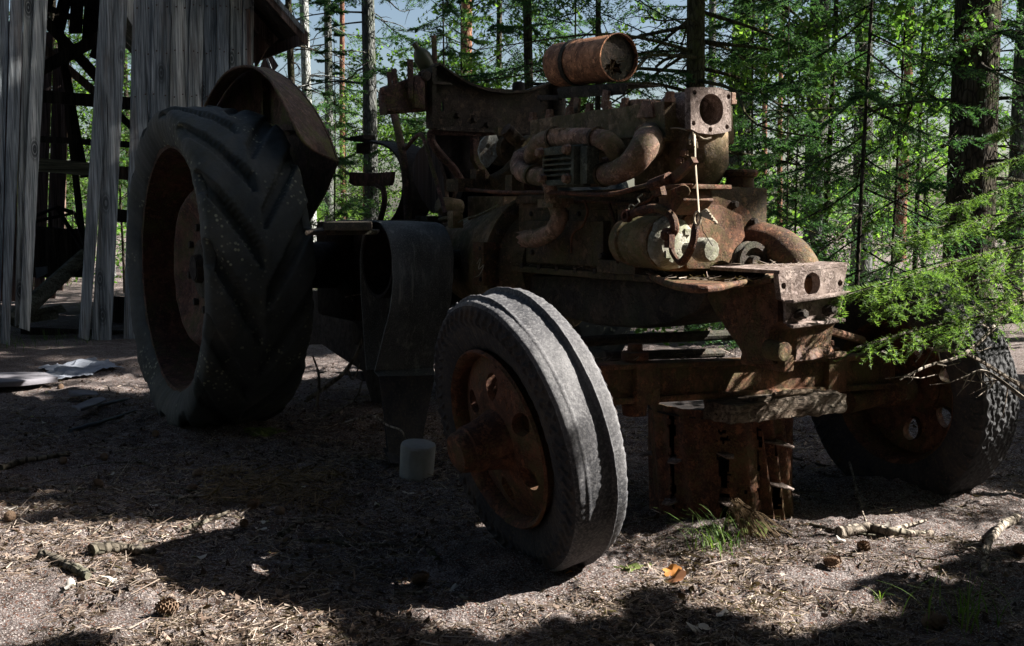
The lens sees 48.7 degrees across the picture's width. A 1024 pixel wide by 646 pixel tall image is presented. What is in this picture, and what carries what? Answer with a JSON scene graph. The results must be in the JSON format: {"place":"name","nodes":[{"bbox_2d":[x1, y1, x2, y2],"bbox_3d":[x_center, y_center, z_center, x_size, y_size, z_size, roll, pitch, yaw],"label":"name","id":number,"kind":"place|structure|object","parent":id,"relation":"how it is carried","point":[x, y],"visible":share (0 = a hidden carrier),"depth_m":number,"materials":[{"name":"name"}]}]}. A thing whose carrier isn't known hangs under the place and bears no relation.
{"place":"outdoors","nodes":[
{"label":"outdoors","id":0,"kind":"place"},
{"bbox_2d":[0,218,1023,645],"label":"ground","id":1,"kind":"structure","parent":0,"point":[492,566],"depth_m":3.53,"materials":[{"name":"soil"}]},
{"bbox_2d":[3,510,15,521],"bbox_3d":[-1.623,0.625,3.657,0.038,0.038,0.050,-2,14,-19],"label":"pine cone","id":2,"kind":"object","parent":1,"relation":"on","point":[9,515],"visible":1,"depth_m":3.64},
{"bbox_2d":[0,486,28,492],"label":"stick","id":3,"kind":"object","parent":1,"relation":"on","point":[10,489],"visible":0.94,"depth_m":4.07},
{"bbox_2d":[0,372,57,386],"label":"flat board","id":4,"kind":"object","parent":1,"relation":"on","point":[10,379],"visible":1,"depth_m":6.67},
{"bbox_2d":[0,452,69,470],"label":"stick","id":5,"kind":"object","parent":1,"relation":"on","point":[13,463],"visible":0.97,"depth_m":4.66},
{"bbox_2d":[30,304,66,322],"bbox_3d":[-4.070,-0.078,9.863,0.366,0.151,0.071,-4,7,-38],"label":"plank piece","id":6,"kind":"object","parent":1,"relation":"on","point":[46,313],"visible":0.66,"depth_m":9.87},
{"bbox_2d":[36,549,95,579],"bbox_3d":[-1.233,0.677,3.161,0.064,0.049,0.326,-5,8,-44],"label":"root","id":7,"kind":"object","parent":1,"relation":"on","point":[77,569],"visible":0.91,"depth_m":3.13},
{"bbox_2d":[9,0,130,283],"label":"spruce tree","id":8,"kind":"object","parent":1,"relation":"on","point":[69,281],"visible":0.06,"depth_m":16.36,"materials":[{"name":"green plant"}]},
{"bbox_2d":[64,577,75,588],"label":"fallen leaf","id":9,"kind":"object","parent":1,"relation":"on","point":[70,582],"visible":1,"depth_m":2.97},
{"bbox_2d":[38,357,123,378],"bbox_3d":[-2.806,0.292,7.272,0.551,0.067,0.898,0,5,0],"label":"crumpled sheet","id":10,"kind":"object","parent":1,"relation":"on","point":[80,367],"visible":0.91,"depth_m":7.30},
{"bbox_2d":[69,390,98,396],"bbox_3d":[-2.356,0.384,6.214,0.144,0.026,0.215,-3,6,-26],"label":"bark slab","id":11,"kind":"object","parent":1,"relation":"on","point":[74,393],"depth_m":6.17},
{"bbox_2d":[48,40,126,228],"bbox_3d":[-5.806,-1.992,14.357,1.937,3.535,1.492,-1,6,-12],"label":"young tree","id":12,"kind":"object","parent":1,"relation":"on","point":[75,226],"visible":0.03,"depth_m":14.61,"materials":[{"name":"green plant"}]},
{"bbox_2d":[72,397,106,410],"bbox_3d":[-2.192,0.418,5.856,0.106,0.021,0.379,0,5,0],"label":"bark slab","id":13,"kind":"object","parent":1,"relation":"on","point":[88,404],"depth_m":5.82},
{"bbox_2d":[51,32,130,292],"bbox_3d":[-4.974,-3.036,14.366,2.082,5.606,2.605,4,6,33],"label":"young tree","id":14,"kind":"object","parent":1,"relation":"on","point":[77,89],"visible":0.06,"depth_m":14.40,"materials":[{"name":"green plant"}]},
{"bbox_2d":[51,9,130,204],"bbox_3d":[-5.663,-3.087,14.854,2.605,5.606,2.082,-5,8,-44],"label":"young tree","id":15,"kind":"object","parent":1,"relation":"on","point":[77,39],"visible":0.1,"depth_m":14.83,"materials":[{"name":"green plant"}]},
{"bbox_2d":[68,416,116,432],"bbox_3d":[-2.033,0.490,5.535,0.045,0.029,0.404,1,6,12],"label":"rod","id":16,"kind":"object","parent":1,"relation":"on","point":[86,425],"visible":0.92,"depth_m":5.46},
{"bbox_2d":[66,47,130,228],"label":"spruce tree","id":17,"kind":"object","parent":1,"relation":"on","point":[125,93],"visible":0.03,"depth_m":40.22,"materials":[{"name":"green plant"}]},
{"bbox_2d":[93,478,103,487],"bbox_3d":[-1.520,0.589,4.161,0.044,0.033,0.033,28,19,27],"label":"pine cone","id":18,"kind":"object","parent":1,"relation":"on","point":[97,482],"visible":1,"depth_m":4.15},
{"bbox_2d":[51,497,166,521],"bbox_3d":[-1.443,0.627,3.855,0.266,0.051,0.636,-5,7,-43],"label":"twig","id":19,"kind":"object","parent":1,"relation":"on","point":[92,514],"visible":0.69,"depth_m":3.71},
{"bbox_2d":[96,397,136,407],"bbox_3d":[-2.134,0.425,6.173,0.029,0.029,0.382,2,6,18],"label":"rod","id":20,"kind":"object","parent":1,"relation":"on","point":[111,402],"visible":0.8,"depth_m":6.09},
{"bbox_2d":[87,539,159,555],"bbox_3d":[-1.146,0.661,3.347,0.202,0.057,0.112,-1,6,-15],"label":"root","id":21,"kind":"object","parent":1,"relation":"on","point":[98,548],"visible":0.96,"depth_m":3.33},
{"bbox_2d":[96,512,185,519],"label":"twig","id":22,"kind":"object","parent":1,"relation":"on","point":[104,513],"visible":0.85,"depth_m":3.64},
{"bbox_2d":[0,0,307,345],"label":"barn","id":23,"kind":"structure","parent":1,"relation":"on","point":[187,53],"depth_m":9.17,"materials":[{"name":"wood"}]},
{"bbox_2d":[35,266,47,277],"bbox_3d":[-4.495,-0.485,10.818,0.111,0.113,0.030,0,5,0],"label":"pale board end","id":24,"kind":"object","parent":23,"relation":"attached to","point":[41,271],"visible":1,"depth_m":10.80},
{"bbox_2d":[11,249,83,327],"bbox_3d":[-4.026,-0.308,9.860,0.145,0.650,0.879,3,6,29],"label":"leaning log","id":25,"kind":"object","parent":23,"relation":"on","point":[52,284],"visible":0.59,"depth_m":9.85,"materials":[{"name":"wood"}]},
{"bbox_2d":[36,205,84,248],"bbox_3d":[-4.357,-0.917,10.960,0.488,0.441,0.240,0,5,0],"label":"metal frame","id":26,"kind":"object","parent":23,"relation":"hanging from","point":[59,210],"visible":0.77,"depth_m":10.86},
{"bbox_2d":[154,597,178,616],"bbox_3d":[-0.862,0.709,2.825,0.047,0.047,0.063,5,-6,41],"label":"pine cone","id":27,"kind":"object","parent":1,"relation":"on","point":[163,605],"visible":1,"depth_m":2.82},
{"bbox_2d":[181,510,229,531],"bbox_3d":[-0.965,0.630,3.594,0.029,0.027,0.201,3,6,31],"label":"stick","id":28,"kind":"object","parent":1,"relation":"on","point":[203,521],"visible":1,"depth_m":3.57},
{"bbox_2d":[136,479,302,521],"bbox_3d":[-0.888,0.599,4.043,0.719,0.031,0.656,-4,7,-34],"label":"twig","id":29,"kind":"object","parent":1,"relation":"on","point":[178,496],"visible":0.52,"depth_m":3.96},
{"bbox_2d":[246,498,259,509],"bbox_3d":[-0.855,0.598,3.739,0.050,0.038,0.038,-21,-4,25],"label":"pine cone","id":30,"kind":"object","parent":1,"relation":"on","point":[251,504],"visible":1,"depth_m":3.73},
{"bbox_2d":[243,427,287,437],"bbox_3d":[-1.152,0.498,5.217,0.214,0.047,0.218,4,7,37],"label":"moss cushion","id":31,"kind":"object","parent":1,"relation":"on","point":[262,431],"visible":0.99,"depth_m":5.17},
{"bbox_2d":[194,458,355,514],"bbox_3d":[-0.878,0.591,4.090,0.679,0.107,0.626,0,5,0],"label":"dead spruce branch","id":32,"kind":"object","parent":1,"relation":"on","point":[296,477],"visible":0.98,"depth_m":4.04,"materials":[{"name":"plant"}]},
{"bbox_2d":[312,355,325,406],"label":"branch","id":33,"kind":"object","parent":1,"relation":"on","point":[318,391],"visible":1,"depth_m":4.74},
{"bbox_2d":[278,0,378,225],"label":"spruce tree","id":34,"kind":"object","parent":1,"relation":"on","point":[290,63],"visible":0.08,"depth_m":14.28,"materials":[{"name":"green plant"}]},
{"bbox_2d":[305,333,363,401],"bbox_3d":[-0.744,0.128,4.864,0.345,0.447,0.055,2,6,19],"label":"branch","id":35,"kind":"object","parent":1,"relation":"on","point":[331,382],"visible":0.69,"depth_m":4.84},
{"bbox_2d":[275,0,404,220],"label":"spruce tree","id":36,"kind":"object","parent":1,"relation":"on","point":[328,201],"visible":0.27,"depth_m":17.66,"materials":[{"name":"green plant"}]},
{"bbox_2d":[295,0,385,241],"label":"birch tree","id":37,"kind":"object","parent":1,"relation":"on","point":[305,57],"visible":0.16,"depth_m":16.66,"materials":[{"name":"white plant"}]},
{"bbox_2d":[317,106,363,219],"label":"young tree","id":38,"kind":"object","parent":1,"relation":"on","point":[343,150],"visible":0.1,"depth_m":20.61,"materials":[{"name":"green plant"}]},
{"bbox_2d":[339,1,344,218],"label":"pine tree","id":39,"kind":"object","parent":1,"relation":"on","point":[342,38],"visible":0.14,"depth_m":25.50,"materials":[{"name":"red plant"}]},
{"bbox_2d":[323,381,362,417],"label":"branch","id":40,"kind":"object","parent":1,"relation":"on","point":[338,410],"visible":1,"depth_m":4.64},
{"bbox_2d":[310,0,391,289],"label":"spruce tree","id":41,"kind":"object","parent":1,"relation":"on","point":[335,8],"visible":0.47,"depth_m":11.32,"materials":[{"name":"green plant"}]},
{"bbox_2d":[313,72,392,219],"bbox_3d":[-3.041,-2.816,21.310,1.765,3.799,1.411,-1,6,-14],"label":"young tree","id":42,"kind":"object","parent":1,"relation":"on","point":[359,121],"visible":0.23,"depth_m":21.18,"materials":[{"name":"green plant"}]},
{"bbox_2d":[296,0,431,219],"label":"spruce tree","id":43,"kind":"object","parent":1,"relation":"on","point":[369,69],"visible":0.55,"depth_m":13.26,"materials":[{"name":"green plant"}]},
{"bbox_2d":[317,28,427,220],"bbox_3d":[-1.587,-1.992,14.469,1.492,3.535,1.937,4,7,37],"label":"young tree","id":44,"kind":"object","parent":1,"relation":"on","point":[380,134],"visible":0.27,"depth_m":14.21,"materials":[{"name":"green plant"}]},
{"bbox_2d":[347,106,399,219],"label":"young tree","id":45,"kind":"object","parent":1,"relation":"on","point":[359,158],"visible":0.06,"depth_m":27.37,"materials":[{"name":"green plant"}]},
{"bbox_2d":[345,414,405,439],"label":"branch","id":46,"kind":"object","parent":1,"relation":"on","point":[365,416],"visible":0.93,"depth_m":4.45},
{"bbox_2d":[348,28,447,219],"bbox_3d":[-1.427,-2.023,14.815,1.937,3.535,1.492,-5,7,-40],"label":"young tree","id":47,"kind":"object","parent":1,"relation":"on","point":[418,114],"visible":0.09,"depth_m":14.71,"materials":[{"name":"green plant"}]},
{"bbox_2d":[399,439,435,482],"bbox_3d":[-0.360,0.525,4.311,0.141,0.157,0.148,0,5,0],"label":"concrete stub","id":48,"kind":"object","parent":1,"relation":"on","point":[417,459],"visible":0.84,"depth_m":4.26,"materials":[{"name":"concrete"}]},
{"bbox_2d":[411,570,429,585],"bbox_3d":[-0.252,0.698,3.101,0.053,0.040,0.040,-24,-4,22],"label":"pine cone","id":49,"kind":"object","parent":1,"relation":"on","point":[419,577],"visible":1,"depth_m":3.09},
{"bbox_2d":[368,0,490,215],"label":"spruce tree","id":50,"kind":"object","parent":1,"relation":"on","point":[450,52],"visible":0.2,"depth_m":12.22,"materials":[{"name":"green plant"}]},
{"bbox_2d":[393,590,480,605],"bbox_3d":[-0.193,0.722,2.995,0.244,0.017,0.057,2,6,16],"label":"stick","id":51,"kind":"object","parent":1,"relation":"on","point":[427,592],"visible":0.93,"depth_m":3.00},
{"bbox_2d":[379,0,552,169],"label":"young tree","id":52,"kind":"object","parent":1,"relation":"on","point":[464,64],"visible":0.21,"depth_m":12.64,"materials":[{"name":"green plant"}]},
{"bbox_2d":[462,0,471,79],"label":"pine tree","id":53,"kind":"object","parent":1,"relation":"on","point":[464,5],"visible":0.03,"depth_m":20.78,"materials":[{"name":"red plant"}]},
{"bbox_2d":[346,0,619,173],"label":"spruce tree","id":54,"kind":"object","parent":1,"relation":"on","point":[566,27],"visible":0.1,"depth_m":14.62,"materials":[{"name":"green plant"}]},
{"bbox_2d":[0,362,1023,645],"bbox_3d":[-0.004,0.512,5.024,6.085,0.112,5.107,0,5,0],"label":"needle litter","id":55,"kind":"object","parent":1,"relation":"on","point":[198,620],"visible":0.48,"depth_m":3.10,"materials":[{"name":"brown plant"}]},
{"bbox_2d":[17,86,1023,243],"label":"woods","id":56,"kind":"object","parent":1,"relation":"on","point":[937,195],"visible":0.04,"depth_m":52.02,"materials":[{"name":"green plant"}]},
{"bbox_2d":[388,0,665,195],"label":"spruce tree","id":57,"kind":"object","parent":1,"relation":"on","point":[527,36],"visible":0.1,"depth_m":10.78,"materials":[{"name":"green plant"}]},
{"bbox_2d":[45,236,1023,345],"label":"undergrowth","id":58,"kind":"object","parent":1,"relation":"on","point":[639,330],"visible":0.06,"depth_m":15.72,"materials":[{"name":"green plant"}]},
{"bbox_2d":[441,0,684,112],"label":"young tree","id":59,"kind":"object","parent":1,"relation":"on","point":[659,17],"visible":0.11,"depth_m":11.61,"materials":[{"name":"green plant"}]},
{"bbox_2d":[126,32,1018,571],"bbox_3d":[-0.438,-0.214,5.553,2.300,2.218,5.332,-3,6,-31],"label":"tractor","id":60,"kind":"object","parent":1,"relation":"on","point":[230,266],"visible":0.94,"depth_m":4.04,"materials":[{"name":"brown metal"}]},
{"bbox_2d":[360,221,453,465],"bbox_3d":[-0.439,0.093,4.623,0.333,1.019,0.415,-3,6,-31],"label":"drive belt","id":61,"kind":"object","parent":60,"relation":"hanging from","point":[402,325],"visible":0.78,"depth_m":4.56,"materials":[{"name":"rubber"}]},
{"bbox_2d":[411,41,433,70],"bbox_3d":[-0.360,-1.088,4.681,0.123,0.148,0.074,-3,6,-31],"label":"bottle","id":62,"kind":"object","parent":60,"relation":"on","point":[423,59],"visible":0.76,"depth_m":4.65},
{"bbox_2d":[327,109,831,360],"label":"needle litter","id":63,"kind":"object","parent":60,"relation":"on","point":[646,272],"visible":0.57,"depth_m":3.55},
{"bbox_2d":[593,60,629,83],"bbox_3d":[0.366,-0.916,4.151,0.091,0.136,0.155,5,7,42],"label":"nest","id":64,"kind":"object","parent":60,"relation":"in","point":[609,68],"visible":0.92,"depth_m":4.14,"materials":[{"name":"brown wood"}]},
{"bbox_2d":[670,127,717,245],"bbox_3d":[0.568,-0.429,3.462,0.157,0.374,0.572,0,5,0],"label":"twine","id":65,"kind":"object","parent":60,"relation":"hanging from","point":[705,213],"visible":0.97,"depth_m":3.35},
{"bbox_2d":[393,0,847,215],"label":"spruce tree","id":66,"kind":"object","parent":1,"relation":"on","point":[511,29],"visible":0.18,"depth_m":10.07,"materials":[{"name":"green plant"}]},
{"bbox_2d":[613,563,651,572],"bbox_3d":[0.343,0.708,3.264,0.160,0.046,0.164,-4,7,-37],"label":"moss cushion","id":67,"kind":"object","parent":1,"relation":"on","point":[635,566],"visible":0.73,"depth_m":3.22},
{"bbox_2d":[662,564,681,575],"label":"fallen leaf","id":68,"kind":"object","parent":1,"relation":"on","point":[672,569],"visible":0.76,"depth_m":3.17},
{"bbox_2d":[666,567,685,585],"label":"fallen leaf","id":69,"kind":"object","parent":1,"relation":"on","point":[679,574],"visible":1,"depth_m":3.09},
{"bbox_2d":[640,503,740,558],"bbox_3d":[0.524,0.615,3.408,0.337,0.151,0.360,0,5,0],"label":"grass tuft","id":70,"kind":"object","parent":1,"relation":"on","point":[716,538],"visible":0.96,"depth_m":3.38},
{"bbox_2d":[686,622,709,632],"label":"fallen leaf","id":71,"kind":"object","parent":1,"relation":"on","point":[703,626],"visible":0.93,"depth_m":2.79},
{"bbox_2d":[410,0,1021,330],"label":"spruce tree","id":72,"kind":"object","parent":1,"relation":"on","point":[692,52],"visible":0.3,"depth_m":9.18,"materials":[{"name":"green plant"}]},
{"bbox_2d":[639,400,794,520],"bbox_3d":[0.702,0.454,3.879,0.535,0.386,0.514,0,5,0],"label":"wooden crate","id":73,"kind":"object","parent":1,"relation":"on","point":[712,466],"visible":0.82,"depth_m":3.69,"materials":[{"name":"wood"}]},
{"bbox_2d":[703,389,846,424],"bbox_3d":[0.852,0.267,3.649,0.522,0.080,0.145,-3,6,-31],"label":"timber block","id":74,"kind":"object","parent":73,"relation":"on","point":[735,409],"depth_m":3.57,"materials":[{"name":"wood"}]},
{"bbox_2d":[748,389,818,401],"bbox_3d":[0.871,0.230,3.610,0.283,0.036,0.040,-3,6,-31],"label":"wood strip","id":75,"kind":"object","parent":74,"relation":"on","point":[796,393],"visible":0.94,"depth_m":3.59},
{"bbox_2d":[698,511,745,546],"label":"grass tuft","id":76,"kind":"object","parent":1,"relation":"on","point":[726,531],"visible":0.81,"depth_m":3.46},
{"bbox_2d":[705,0,778,182],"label":"spruce tree","id":77,"kind":"object","parent":1,"relation":"on","point":[712,10],"visible":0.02,"depth_m":20.58,"materials":[{"name":"green plant"}]},
{"bbox_2d":[700,523,792,535],"bbox_3d":[0.739,0.648,3.575,0.286,0.016,0.074,1,6,12],"label":"stick","id":78,"kind":"object","parent":1,"relation":"on","point":[707,527],"visible":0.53,"depth_m":3.57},
{"bbox_2d":[727,517,775,536],"bbox_3d":[0.765,0.645,3.613,0.148,0.049,0.153,4,7,39],"label":"moss cushion","id":79,"kind":"object","parent":1,"relation":"on","point":[766,530],"visible":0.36,"depth_m":3.58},
{"bbox_2d":[722,497,796,545],"bbox_3d":[0.740,0.613,3.479,0.224,0.102,0.175,4,7,35],"label":"grass tuft","id":80,"kind":"object","parent":1,"relation":"on","point":[744,513],"visible":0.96,"depth_m":3.51,"materials":[{"name":"brown plant"}]},
{"bbox_2d":[667,0,854,239],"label":"young tree","id":81,"kind":"object","parent":1,"relation":"on","point":[739,33],"visible":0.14,"depth_m":11.76,"materials":[{"name":"green plant"}]},
{"bbox_2d":[676,0,851,215],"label":"spruce tree","id":82,"kind":"object","parent":1,"relation":"on","point":[732,160],"visible":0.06,"depth_m":13.23,"materials":[{"name":"green plant"}]},
{"bbox_2d":[762,16,766,218],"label":"pine tree","id":83,"kind":"object","parent":1,"relation":"on","point":[764,106],"visible":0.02,"depth_m":27.63,"materials":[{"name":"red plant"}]},
{"bbox_2d":[776,3,782,224],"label":"pine tree","id":84,"kind":"object","parent":1,"relation":"on","point":[780,75],"visible":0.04,"depth_m":28.65,"materials":[{"name":"red plant"}]},
{"bbox_2d":[708,0,853,274],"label":"spruce tree","id":85,"kind":"object","parent":1,"relation":"on","point":[773,28],"visible":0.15,"depth_m":10.28,"materials":[{"name":"green plant"}]},
{"bbox_2d":[687,1,878,340],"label":"spruce tree","id":86,"kind":"object","parent":1,"relation":"on","point":[808,124],"visible":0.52,"depth_m":7.46,"materials":[{"name":"green plant"}]},
{"bbox_2d":[793,456,832,466],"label":"twig","id":87,"kind":"object","parent":1,"relation":"on","point":[801,459],"visible":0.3,"depth_m":4.52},
{"bbox_2d":[729,0,912,285],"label":"young tree","id":88,"kind":"object","parent":1,"relation":"on","point":[808,33],"visible":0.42,"depth_m":8.76,"materials":[{"name":"green plant"}]},
{"bbox_2d":[649,0,1013,286],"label":"spruce tree","id":89,"kind":"object","parent":1,"relation":"on","point":[725,13],"visible":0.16,"depth_m":12.24,"materials":[{"name":"green plant"}]},
{"bbox_2d":[823,554,841,568],"bbox_3d":[0.912,0.678,3.221,0.042,0.042,0.057,-4,-10,-34],"label":"pine cone","id":90,"kind":"object","parent":1,"relation":"on","point":[831,561],"visible":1,"depth_m":3.21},
{"bbox_2d":[808,522,883,536],"bbox_3d":[1.050,0.658,3.582,0.249,0.012,0.034,4,7,39],"label":"stick","id":91,"kind":"object","parent":1,"relation":"on","point":[831,529],"visible":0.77,"depth_m":3.60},
{"bbox_2d":[674,0,1023,351],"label":"spruce tree","id":92,"kind":"object","parent":1,"relation":"on","point":[865,94],"visible":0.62,"depth_m":7.17,"materials":[{"name":"green plant"}]},
{"bbox_2d":[848,461,866,520],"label":"twig","id":93,"kind":"object","parent":1,"relation":"on","point":[854,481],"visible":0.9,"depth_m":3.93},
{"bbox_2d":[857,540,870,551],"bbox_3d":[1.040,0.660,3.347,0.050,0.038,0.038,23,-11,-39],"label":"pine cone","id":94,"kind":"object","parent":1,"relation":"on","point":[863,545],"visible":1,"depth_m":3.34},
{"bbox_2d":[712,0,1016,257],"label":"spruce tree","id":95,"kind":"object","parent":1,"relation":"on","point":[847,204],"visible":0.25,"depth_m":9.40,"materials":[{"name":"green plant"}]},
{"bbox_2d":[706,0,1023,352],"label":"spruce tree","id":96,"kind":"object","parent":1,"relation":"on","point":[968,92],"visible":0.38,"depth_m":8.67,"materials":[{"name":"green plant"}]},
{"bbox_2d":[720,0,1012,277],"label":"young tree","id":97,"kind":"object","parent":1,"relation":"on","point":[899,16],"visible":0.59,"depth_m":9.24,"materials":[{"name":"green plant"}]},
{"bbox_2d":[735,0,1010,284],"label":"spruce tree","id":98,"kind":"object","parent":1,"relation":"on","point":[864,263],"visible":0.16,"depth_m":12.74,"materials":[{"name":"green plant"}]},
{"bbox_2d":[851,97,910,225],"bbox_3d":[11.934,-4.774,36.033,1.759,4.734,2.200,-3,6,-30],"label":"young tree","id":99,"kind":"object","parent":1,"relation":"on","point":[886,163],"visible":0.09,"depth_m":35.95,"materials":[{"name":"green plant"}]},
{"bbox_2d":[818,471,948,507],"bbox_3d":[1.343,0.606,4.104,0.041,0.033,0.657,-2,6,-25],"label":"twig","id":100,"kind":"object","parent":1,"relation":"on","point":[835,476],"visible":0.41,"depth_m":4.33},
{"bbox_2d":[834,519,933,537],"bbox_3d":[1.178,0.649,3.545,0.345,0.042,0.116,-1,6,-13],"label":"root","id":101,"kind":"object","parent":1,"relation":"on","point":[849,530],"visible":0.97,"depth_m":3.52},
{"bbox_2d":[873,93,910,240],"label":"young tree","id":102,"kind":"object","parent":1,"relation":"on","point":[883,168],"visible":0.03,"depth_m":44.51,"materials":[{"name":"green plant"}]},
{"bbox_2d":[894,0,914,261],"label":"pine tree","id":103,"kind":"object","parent":1,"relation":"on","point":[901,190],"visible":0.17,"depth_m":26.04,"materials":[{"name":"red plant"}]},
{"bbox_2d":[799,0,1023,322],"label":"spruce tree","id":104,"kind":"object","parent":1,"relation":"on","point":[1018,61],"visible":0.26,"depth_m":10.36,"materials":[{"name":"green plant"}]},
{"bbox_2d":[873,3,953,265],"bbox_3d":[8.342,-3.803,22.491,2.139,5.758,2.675,-2,6,-18],"label":"young tree","id":105,"kind":"object","parent":1,"relation":"on","point":[934,154],"visible":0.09,"depth_m":22.51,"materials":[{"name":"green plant"}]},
{"bbox_2d":[820,1,1023,298],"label":"spruce tree","id":106,"kind":"object","parent":1,"relation":"on","point":[919,164],"visible":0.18,"depth_m":10.81,"materials":[{"name":"green plant"}]},
{"bbox_2d":[827,123,1023,417],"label":"spruce tree","id":107,"kind":"object","parent":1,"relation":"on","point":[1011,305],"visible":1,"depth_m":3.48,"materials":[{"name":"green plant"}]},
{"bbox_2d":[921,611,947,629],"bbox_3d":[1.038,0.733,2.783,0.063,0.047,0.047,-6,5,0],"label":"pine cone","id":108,"kind":"object","parent":1,"relation":"on","point":[936,620],"visible":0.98,"depth_m":2.77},
{"bbox_2d":[895,555,1014,644],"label":"grass tuft","id":109,"kind":"object","parent":1,"relation":"on","point":[966,608],"visible":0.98,"depth_m":2.80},
{"bbox_2d":[981,513,1020,575],"bbox_3d":[1.456,0.653,3.402,0.057,0.041,0.638,3,6,31],"label":"branch","id":110,"kind":"object","parent":1,"relation":"on","point":[1001,526],"visible":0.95,"depth_m":3.43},
{"bbox_2d":[996,71,1012,234],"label":"spruce tree","id":111,"kind":"object","parent":1,"relation":"on","point":[1002,181],"visible":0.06,"depth_m":31.57,"materials":[{"name":"green plant"}]},
{"bbox_2d":[1012,542,1023,556],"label":"pine cone","id":112,"kind":"object","parent":1,"relation":"on","point":[1018,548],"visible":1,"depth_m":3.29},
{"bbox_2d":[9,0,1016,219],"label":"sky","id":113,"kind":"structure","parent":0,"point":[383,10],"materials":[{"name":"blue"}]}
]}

